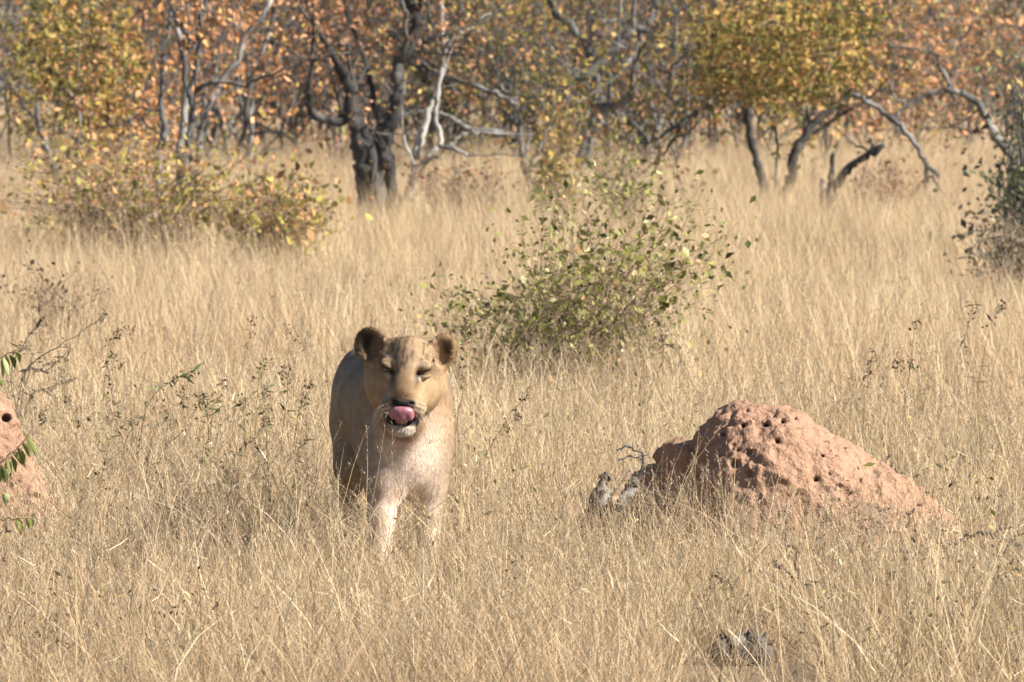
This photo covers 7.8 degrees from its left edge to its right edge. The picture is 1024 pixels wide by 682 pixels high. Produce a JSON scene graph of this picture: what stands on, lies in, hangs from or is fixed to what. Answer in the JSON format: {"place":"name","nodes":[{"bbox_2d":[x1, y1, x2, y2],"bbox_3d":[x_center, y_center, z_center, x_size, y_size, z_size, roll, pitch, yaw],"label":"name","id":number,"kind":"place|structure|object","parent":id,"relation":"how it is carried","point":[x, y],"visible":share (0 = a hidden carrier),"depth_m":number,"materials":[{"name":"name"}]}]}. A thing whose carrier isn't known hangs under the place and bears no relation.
{"place":"outdoors","nodes":[
{"label":"outdoors","id":0,"kind":"place"},
{"bbox_2d":[0,0,1023,681],"bbox_3d":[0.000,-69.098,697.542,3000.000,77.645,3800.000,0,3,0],"label":"ground","id":1,"kind":"structure","parent":0,"point":[777,668],"depth_m":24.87,"materials":[{"name":"beige plant"}]},
{"bbox_2d":[0,349,21,385],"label":"leafy sapling","id":2,"kind":"object","parent":1,"relation":"on","point":[5,365],"visible":1,"depth_m":27.44,"materials":[{"name":"green plant"}]},
{"bbox_2d":[0,492,34,534],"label":"leafy sapling","id":3,"kind":"object","parent":1,"relation":"on","point":[6,499],"visible":0.94,"depth_m":25.66,"materials":[{"name":"green plant"}]},
{"bbox_2d":[0,428,36,482],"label":"leafy sapling","id":4,"kind":"object","parent":1,"relation":"on","point":[19,455],"visible":0.99,"depth_m":26.65,"materials":[{"name":"green plant"}]},
{"bbox_2d":[0,392,60,550],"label":"termite mound","id":5,"kind":"object","parent":1,"relation":"on","point":[7,416],"visible":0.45,"depth_m":29.57,"materials":[{"name":"soil"}]},
{"bbox_2d":[10,308,107,429],"bbox_3d":[-2.172,0.184,35.998,0.498,0.688,0.163,0,3,0],"label":"shrub","id":6,"kind":"object","parent":1,"relation":"on","point":[38,324],"visible":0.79,"depth_m":35.97,"materials":[{"name":"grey plant"}]},
{"bbox_2d":[34,406,85,484],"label":"weed","id":7,"kind":"object","parent":1,"relation":"on","point":[42,415],"visible":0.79,"depth_m":31.69,"materials":[{"name":"brown plant"}]},
{"bbox_2d":[0,239,120,353],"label":"weed","id":8,"kind":"object","parent":1,"relation":"on","point":[31,262],"visible":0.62,"depth_m":43.71,"materials":[{"name":"brown plant"}]},
{"bbox_2d":[0,0,157,191],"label":"mopane tree","id":9,"kind":"object","parent":1,"relation":"on","point":[46,34],"visible":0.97,"depth_m":69.60,"materials":[{"name":"yellow plant"}]},
{"bbox_2d":[61,396,114,505],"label":"weed","id":10,"kind":"object","parent":1,"relation":"on","point":[65,402],"visible":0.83,"depth_m":31.59,"materials":[{"name":"brown plant"}]},
{"bbox_2d":[0,0,207,163],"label":"mopane tree","id":11,"kind":"object","parent":1,"relation":"on","point":[24,121],"visible":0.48,"depth_m":86.17,"materials":[{"name":"yellow plant"}]},
{"bbox_2d":[81,321,135,423],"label":"weed","id":12,"kind":"object","parent":1,"relation":"on","point":[115,337],"visible":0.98,"depth_m":35.08,"materials":[{"name":"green plant"}]},
{"bbox_2d":[99,359,126,474],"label":"weed","id":13,"kind":"object","parent":1,"relation":"on","point":[114,403],"visible":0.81,"depth_m":32.06,"materials":[{"name":"brown plant"}]},
{"bbox_2d":[0,0,248,151],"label":"mopane tree","id":14,"kind":"object","parent":1,"relation":"on","point":[31,88],"visible":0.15,"depth_m":96.85,"materials":[{"name":"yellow plant"}]},
{"bbox_2d":[0,0,272,146],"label":"mopane tree","id":15,"kind":"object","parent":1,"relation":"on","point":[18,25],"visible":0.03,"depth_m":99.57,"materials":[{"name":"orange plant"}]},
{"bbox_2d":[106,351,170,437],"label":"weed","id":16,"kind":"object","parent":1,"relation":"on","point":[117,360],"visible":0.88,"depth_m":33.67,"materials":[{"name":"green plant"}]},
{"bbox_2d":[0,0,282,166],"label":"mopane tree","id":17,"kind":"object","parent":1,"relation":"on","point":[81,65],"visible":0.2,"depth_m":86.82,"materials":[{"name":"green plant"}]},
{"bbox_2d":[57,0,258,188],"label":"mopane tree","id":18,"kind":"object","parent":1,"relation":"on","point":[154,116],"visible":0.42,"depth_m":71.11,"materials":[{"name":"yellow plant"}]},
{"bbox_2d":[0,84,320,269],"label":"leafy bush","id":19,"kind":"object","parent":1,"relation":"on","point":[94,178],"visible":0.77,"depth_m":57.64,"materials":[{"name":"green plant"}]},
{"bbox_2d":[120,362,202,511],"bbox_3d":[-1.451,0.415,31.313,0.351,0.660,0.125,0,3,0],"label":"weed","id":20,"kind":"object","parent":1,"relation":"on","point":[187,376],"visible":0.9,"depth_m":31.29,"materials":[{"name":"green plant"}]},
{"bbox_2d":[152,399,173,501],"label":"weed","id":21,"kind":"object","parent":1,"relation":"on","point":[167,413],"visible":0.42,"depth_m":31.03,"materials":[{"name":"brown plant"}]},
{"bbox_2d":[147,391,209,482],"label":"weed","id":22,"kind":"object","parent":1,"relation":"on","point":[198,404],"visible":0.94,"depth_m":31.16,"materials":[{"name":"brown plant"}]},
{"bbox_2d":[12,0,378,162],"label":"mopane tree","id":23,"kind":"object","parent":1,"relation":"on","point":[213,131],"visible":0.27,"depth_m":84.70,"materials":[{"name":"orange plant"}]},
{"bbox_2d":[179,438,218,503],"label":"weed","id":24,"kind":"object","parent":1,"relation":"on","point":[206,454],"visible":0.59,"depth_m":31.31,"materials":[{"name":"brown plant"}]},
{"bbox_2d":[84,0,331,148],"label":"mopane tree","id":25,"kind":"object","parent":1,"relation":"on","point":[227,102],"visible":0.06,"depth_m":101.11,"materials":[{"name":"orange plant"}]},
{"bbox_2d":[190,375,228,462],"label":"weed","id":26,"kind":"object","parent":1,"relation":"on","point":[212,409],"visible":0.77,"depth_m":32.53,"materials":[{"name":"brown plant"}]},
{"bbox_2d":[211,436,252,517],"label":"weed","id":27,"kind":"object","parent":1,"relation":"on","point":[240,449],"visible":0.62,"depth_m":31.02,"materials":[{"name":"brown plant"}]},
{"bbox_2d":[232,315,257,459],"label":"weed","id":28,"kind":"object","parent":1,"relation":"on","point":[254,324],"visible":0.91,"depth_m":33.55,"materials":[{"name":"brown plant"}]},
{"bbox_2d":[233,349,275,467],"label":"weed","id":29,"kind":"object","parent":1,"relation":"on","point":[262,392],"visible":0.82,"depth_m":32.94,"materials":[{"name":"brown plant"}]},
{"bbox_2d":[250,438,285,494],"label":"weed","id":30,"kind":"object","parent":1,"relation":"on","point":[257,447],"visible":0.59,"depth_m":31.02,"materials":[{"name":"brown plant"}]},
{"bbox_2d":[94,0,444,230],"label":"mopane tree","id":31,"kind":"object","parent":1,"relation":"on","point":[187,98],"visible":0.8,"depth_m":64.22,"materials":[{"name":"orange plant"}]},
{"bbox_2d":[169,116,374,274],"bbox_3d":[-1.790,-0.980,56.300,1.538,1.381,1.770,0,3,0],"label":"leafy bush","id":32,"kind":"object","parent":1,"relation":"on","point":[262,218],"visible":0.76,"depth_m":56.12,"materials":[{"name":"yellow plant"}]},
{"bbox_2d":[19,0,547,174],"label":"mopane tree","id":33,"kind":"object","parent":1,"relation":"on","point":[247,110],"visible":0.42,"depth_m":82.00,"materials":[{"name":"orange plant"}]},
{"bbox_2d":[257,364,315,502],"bbox_3d":[-0.951,0.409,31.790,0.250,0.628,0.112,0,3,0],"label":"weed","id":34,"kind":"object","parent":1,"relation":"on","point":[288,382],"visible":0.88,"depth_m":31.79,"materials":[{"name":"brown plant"}]},
{"bbox_2d":[273,439,313,510],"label":"weed","id":35,"kind":"object","parent":1,"relation":"on","point":[304,444],"visible":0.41,"depth_m":30.75,"materials":[{"name":"brown plant"}]},
{"bbox_2d":[280,323,330,446],"bbox_3d":[-0.917,0.278,33.656,0.228,0.715,0.058,0,3,3],"label":"weed","id":36,"kind":"object","parent":1,"relation":"on","point":[307,351],"visible":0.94,"depth_m":33.64,"materials":[{"name":"brown plant"}]},
{"bbox_2d":[125,0,495,158],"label":"mopane tree","id":37,"kind":"object","parent":1,"relation":"on","point":[275,106],"visible":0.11,"depth_m":89.31,"materials":[{"name":"orange plant"}]},
{"bbox_2d":[224,0,408,146],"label":"mopane tree","id":38,"kind":"object","parent":1,"relation":"on","point":[302,114],"visible":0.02,"depth_m":103.11,"materials":[{"name":"orange plant"}]},
{"bbox_2d":[121,0,527,162],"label":"mopane tree","id":39,"kind":"object","parent":1,"relation":"on","point":[384,101],"visible":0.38,"depth_m":86.00,"materials":[{"name":"orange plant"}]},
{"bbox_2d":[329,326,457,581],"bbox_3d":[-0.460,0.383,28.866,0.414,0.968,2.269,0,3,-5],"label":"lioness","id":40,"kind":"object","parent":1,"relation":"on","point":[404,382],"visible":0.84,"depth_m":28.08,"materials":[{"name":"fur"}]},
{"bbox_2d":[260,0,526,154],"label":"mopane tree","id":41,"kind":"object","parent":1,"relation":"on","point":[319,49],"visible":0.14,"depth_m":91.41,"materials":[{"name":"orange plant"}]},
{"bbox_2d":[281,1,532,136],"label":"mopane tree","id":42,"kind":"object","parent":1,"relation":"on","point":[383,98],"visible":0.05,"depth_m":102.30,"materials":[{"name":"orange plant"}]},
{"bbox_2d":[252,0,565,221],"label":"knotted tree","id":43,"kind":"object","parent":1,"relation":"on","point":[368,150],"visible":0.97,"depth_m":67.01,"materials":[{"name":"brown plant"}]},
{"bbox_2d":[240,0,596,166],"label":"mopane tree","id":44,"kind":"object","parent":1,"relation":"on","point":[432,127],"visible":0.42,"depth_m":86.21,"materials":[{"name":"orange plant"}]},
{"bbox_2d":[284,3,555,138],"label":"mopane tree","id":45,"kind":"object","parent":1,"relation":"on","point":[431,83],"visible":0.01,"depth_m":105.15,"materials":[{"name":"orange plant"}]},
{"bbox_2d":[299,0,588,155],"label":"mopane tree","id":46,"kind":"object","parent":1,"relation":"on","point":[482,122],"visible":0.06,"depth_m":92.90,"materials":[{"name":"orange plant"}]},
{"bbox_2d":[314,0,597,199],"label":"dead tree","id":47,"kind":"object","parent":1,"relation":"on","point":[511,100],"visible":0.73,"depth_m":74.24,"materials":[{"name":"grey plant"}]},
{"bbox_2d":[397,146,525,225],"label":"shrub","id":48,"kind":"object","parent":1,"relation":"on","point":[440,172],"visible":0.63,"depth_m":66.47,"materials":[{"name":"brown plant"}]},
{"bbox_2d":[454,315,475,515],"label":"weed","id":49,"kind":"object","parent":1,"relation":"on","point":[468,333],"visible":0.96,"depth_m":30.26,"materials":[{"name":"brown plant"}]},
{"bbox_2d":[378,0,556,209],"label":"dead tree","id":50,"kind":"object","parent":1,"relation":"on","point":[419,141],"visible":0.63,"depth_m":68.93,"materials":[{"name":"grey wood"}]},
{"bbox_2d":[480,386,529,502],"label":"weed","id":51,"kind":"object","parent":1,"relation":"on","point":[514,409],"visible":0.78,"depth_m":31.00,"materials":[{"name":"brown plant"}]},
{"bbox_2d":[0,0,1023,127],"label":"woodland","id":52,"kind":"object","parent":1,"relation":"on","point":[39,12],"visible":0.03,"depth_m":135.21,"materials":[{"name":"orange plant"}]},
{"bbox_2d":[445,0,605,141],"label":"mopane tree","id":53,"kind":"object","parent":1,"relation":"on","point":[504,113],"visible":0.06,"depth_m":102.80,"materials":[{"name":"orange plant"}]},
{"bbox_2d":[338,0,721,172],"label":"mopane tree","id":54,"kind":"object","parent":1,"relation":"on","point":[504,82],"visible":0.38,"depth_m":84.10,"materials":[{"name":"yellow plant"}]},
{"bbox_2d":[520,67,594,221],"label":"leafy bush","id":55,"kind":"object","parent":1,"relation":"on","point":[555,174],"visible":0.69,"depth_m":65.87,"materials":[{"name":"yellow plant"}]},
{"bbox_2d":[316,0,803,154],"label":"mopane tree","id":56,"kind":"object","parent":1,"relation":"on","point":[534,128],"visible":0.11,"depth_m":88.98,"materials":[{"name":"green plant"}]},
{"bbox_2d":[390,143,766,421],"bbox_3d":[0.345,-0.312,38.868,1.927,1.417,2.137,0,3,0],"label":"leafy bush","id":57,"kind":"object","parent":1,"relation":"on","point":[565,304],"visible":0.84,"depth_m":38.57,"materials":[{"name":"green plant"}]},
{"bbox_2d":[368,0,824,168],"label":"mopane tree","id":58,"kind":"object","parent":1,"relation":"on","point":[639,111],"visible":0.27,"depth_m":85.38,"materials":[{"name":"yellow plant"}]},
{"bbox_2d":[586,469,639,515],"bbox_3d":[0.358,0.561,27.986,0.206,0.179,0.160,1,3,21],"label":"tree stump","id":59,"kind":"object","parent":1,"relation":"on","point":[622,484],"visible":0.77,"depth_m":28.00,"materials":[{"name":"grey wood"}]},
{"bbox_2d":[616,441,663,478],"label":"fallen branch","id":60,"kind":"object","parent":59,"relation":"on","point":[643,463],"visible":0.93,"depth_m":28.00,"materials":[{"name":"grey wood"}]},
{"bbox_2d":[499,0,732,179],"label":"forked tree","id":61,"kind":"object","parent":1,"relation":"on","point":[627,35],"visible":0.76,"depth_m":77.06,"materials":[{"name":"grey plant"}]},
{"bbox_2d":[484,0,752,138],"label":"mopane tree","id":62,"kind":"object","parent":1,"relation":"on","point":[603,82],"visible":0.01,"depth_m":105.78,"materials":[{"name":"orange plant"}]},
{"bbox_2d":[580,118,662,237],"bbox_3d":[0.893,-1.274,62.239,0.723,1.152,0.948,0,3,0],"label":"leafy bush","id":63,"kind":"object","parent":1,"relation":"on","point":[628,165],"visible":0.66,"depth_m":62.17,"materials":[{"name":"green plant"}]},
{"bbox_2d":[465,0,801,148],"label":"mopane tree","id":64,"kind":"object","parent":1,"relation":"on","point":[738,114],"visible":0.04,"depth_m":103.73,"materials":[{"name":"orange plant"}]},
{"bbox_2d":[638,285,660,443],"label":"weed","id":65,"kind":"object","parent":1,"relation":"on","point":[644,315],"visible":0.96,"depth_m":34.38,"materials":[{"name":"brown plant"}]},
{"bbox_2d":[653,318,674,434],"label":"weed","id":66,"kind":"object","parent":1,"relation":"on","point":[661,337],"visible":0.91,"depth_m":35.86,"materials":[{"name":"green plant"}]},
{"bbox_2d":[426,0,919,172],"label":"mopane tree","id":67,"kind":"object","parent":1,"relation":"on","point":[669,72],"visible":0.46,"depth_m":81.91,"materials":[{"name":"plant"}]},
{"bbox_2d":[477,0,883,143],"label":"mopane tree","id":68,"kind":"object","parent":1,"relation":"on","point":[700,16],"visible":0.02,"depth_m":101.16,"materials":[{"name":"plant"}]},
{"bbox_2d":[694,572,717,642],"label":"weed","id":69,"kind":"object","parent":1,"relation":"on","point":[703,597],"visible":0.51,"depth_m":25.44,"materials":[{"name":"brown plant"}]},
{"bbox_2d":[499,0,929,203],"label":"arched tree","id":70,"kind":"object","parent":1,"relation":"on","point":[775,56],"visible":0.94,"depth_m":69.70,"materials":[{"name":"yellow plant"}]},
{"bbox_2d":[712,571,752,617],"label":"weed","id":71,"kind":"object","parent":1,"relation":"on","point":[733,596],"visible":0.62,"depth_m":25.59,"materials":[{"name":"brown plant"}]},
{"bbox_2d":[558,0,911,160],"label":"mopane tree","id":72,"kind":"object","parent":1,"relation":"on","point":[714,4],"visible":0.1,"depth_m":88.15,"materials":[{"name":"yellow plant"}]},
{"bbox_2d":[706,628,772,666],"bbox_3d":[0.743,1.030,24.654,0.219,0.192,0.202,-1,3,-18],"label":"rotten log","id":73,"kind":"object","parent":1,"relation":"on","point":[747,643],"visible":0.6,"depth_m":24.59,"materials":[{"name":"grey wood"}]},
{"bbox_2d":[569,0,920,155],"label":"mopane tree","id":74,"kind":"object","parent":1,"relation":"on","point":[762,120],"visible":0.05,"depth_m":91.96,"materials":[{"name":"plant"}]},
{"bbox_2d":[577,399,983,578],"bbox_3d":[1.030,0.563,28.663,1.562,0.690,0.995,0,3,0],"label":"termite mound","id":75,"kind":"object","parent":1,"relation":"on","point":[765,432],"visible":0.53,"depth_m":28.39,"materials":[{"name":"soil"}]},
{"bbox_2d":[787,545,801,622],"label":"pod weed","id":76,"kind":"object","parent":1,"relation":"on","point":[795,557],"visible":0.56,"depth_m":25.79,"materials":[{"name":"beige plant"}]},
{"bbox_2d":[772,558,851,629],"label":"weed","id":77,"kind":"object","parent":1,"relation":"on","point":[779,568],"visible":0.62,"depth_m":24.83,"materials":[{"name":"brown plant"}]},
{"bbox_2d":[685,0,975,142],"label":"mopane tree","id":78,"kind":"object","parent":1,"relation":"on","point":[857,60],"visible":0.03,"depth_m":105.12,"materials":[{"name":"orange plant"}]},
{"bbox_2d":[666,0,1023,168],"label":"mopane tree","id":79,"kind":"object","parent":1,"relation":"on","point":[825,126],"visible":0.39,"depth_m":85.57,"materials":[{"name":"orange plant"}]},
{"bbox_2d":[682,0,1018,159],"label":"mopane tree","id":80,"kind":"object","parent":1,"relation":"on","point":[904,86],"visible":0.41,"depth_m":88.05,"materials":[{"name":"orange plant"}]},
{"bbox_2d":[818,134,884,219],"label":"tree stump","id":81,"kind":"object","parent":1,"relation":"on","point":[874,150],"visible":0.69,"depth_m":67.07,"materials":[{"name":"grey wood"}]},
{"bbox_2d":[702,0,1022,145],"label":"mopane tree","id":82,"kind":"object","parent":1,"relation":"on","point":[910,64],"visible":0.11,"depth_m":103.22,"materials":[{"name":"orange plant"}]},
{"bbox_2d":[706,0,1023,154],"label":"mopane tree","id":83,"kind":"object","parent":1,"relation":"on","point":[956,42],"visible":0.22,"depth_m":93.33,"materials":[{"name":"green plant"}]},
{"bbox_2d":[861,347,876,445],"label":"weed","id":84,"kind":"object","parent":1,"relation":"on","point":[870,371],"visible":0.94,"depth_m":33.15,"materials":[{"name":"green plant"}]},
{"bbox_2d":[839,152,934,218],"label":"shrub","id":85,"kind":"object","parent":1,"relation":"on","point":[888,176],"visible":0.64,"depth_m":66.91,"materials":[{"name":"brown plant"}]},
{"bbox_2d":[857,607,930,668],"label":"weed","id":86,"kind":"object","parent":1,"relation":"on","point":[879,623],"visible":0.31,"depth_m":24.03,"materials":[{"name":"brown plant"}]},
{"bbox_2d":[849,91,952,210],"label":"fallen branch","id":87,"kind":"object","parent":1,"relation":"on","point":[893,120],"visible":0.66,"depth_m":69.34,"materials":[{"name":"grey wood"}]},
{"bbox_2d":[889,318,921,469],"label":"weed","id":88,"kind":"object","parent":1,"relation":"on","point":[911,362],"visible":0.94,"depth_m":33.12,"materials":[{"name":"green plant"}]},
{"bbox_2d":[805,0,1023,151],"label":"mopane tree","id":89,"kind":"object","parent":1,"relation":"on","point":[1007,47],"visible":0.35,"depth_m":95.80,"materials":[{"name":"orange plant"}]},
{"bbox_2d":[900,508,928,607],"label":"pod weed","id":90,"kind":"object","parent":1,"relation":"on","point":[910,513],"visible":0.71,"depth_m":25.57,"materials":[{"name":"beige plant"}]},
{"bbox_2d":[817,0,1022,187],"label":"thorn tree","id":91,"kind":"object","parent":1,"relation":"on","point":[959,91],"visible":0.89,"depth_m":74.72,"materials":[{"name":"orange plant"}]},
{"bbox_2d":[834,0,1023,131],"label":"mopane tree","id":92,"kind":"object","parent":1,"relation":"on","point":[1018,28],"visible":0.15,"depth_m":108.48,"materials":[{"name":"orange plant"}]},
{"bbox_2d":[921,617,957,668],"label":"pod weed","id":93,"kind":"object","parent":1,"relation":"on","point":[934,629],"visible":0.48,"depth_m":24.02,"materials":[{"name":"beige plant"}]},
{"bbox_2d":[889,0,1023,140],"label":"mopane tree","id":94,"kind":"object","parent":1,"relation":"on","point":[999,44],"visible":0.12,"depth_m":104.80,"materials":[{"name":"orange plant"}]},
{"bbox_2d":[910,526,1023,555],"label":"fallen branch","id":95,"kind":"object","parent":1,"relation":"on","point":[1017,544],"visible":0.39,"depth_m":26.96,"materials":[{"name":"brown wood"}]},
{"bbox_2d":[928,29,1023,254],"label":"evergreen tree","id":96,"kind":"object","parent":1,"relation":"on","point":[1015,171],"visible":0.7,"depth_m":56.36,"materials":[{"name":"green plant"}]},
{"bbox_2d":[941,192,1023,316],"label":"shrub","id":97,"kind":"object","parent":1,"relation":"on","point":[1011,243],"visible":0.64,"depth_m":49.81,"materials":[{"name":"green plant"}]},
{"bbox_2d":[959,298,1005,440],"bbox_3d":[2.129,0.212,34.018,0.241,0.813,0.085,-1,3,-19],"label":"weed","id":98,"kind":"object","parent":1,"relation":"on","point":[990,319],"visible":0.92,"depth_m":34.00,"materials":[{"name":"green plant"}]},
{"bbox_2d":[968,550,1023,648],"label":"shrub","id":99,"kind":"object","parent":1,"relation":"on","point":[999,578],"visible":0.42,"depth_m":24.87,"materials":[{"name":"brown plant"}]}
]}

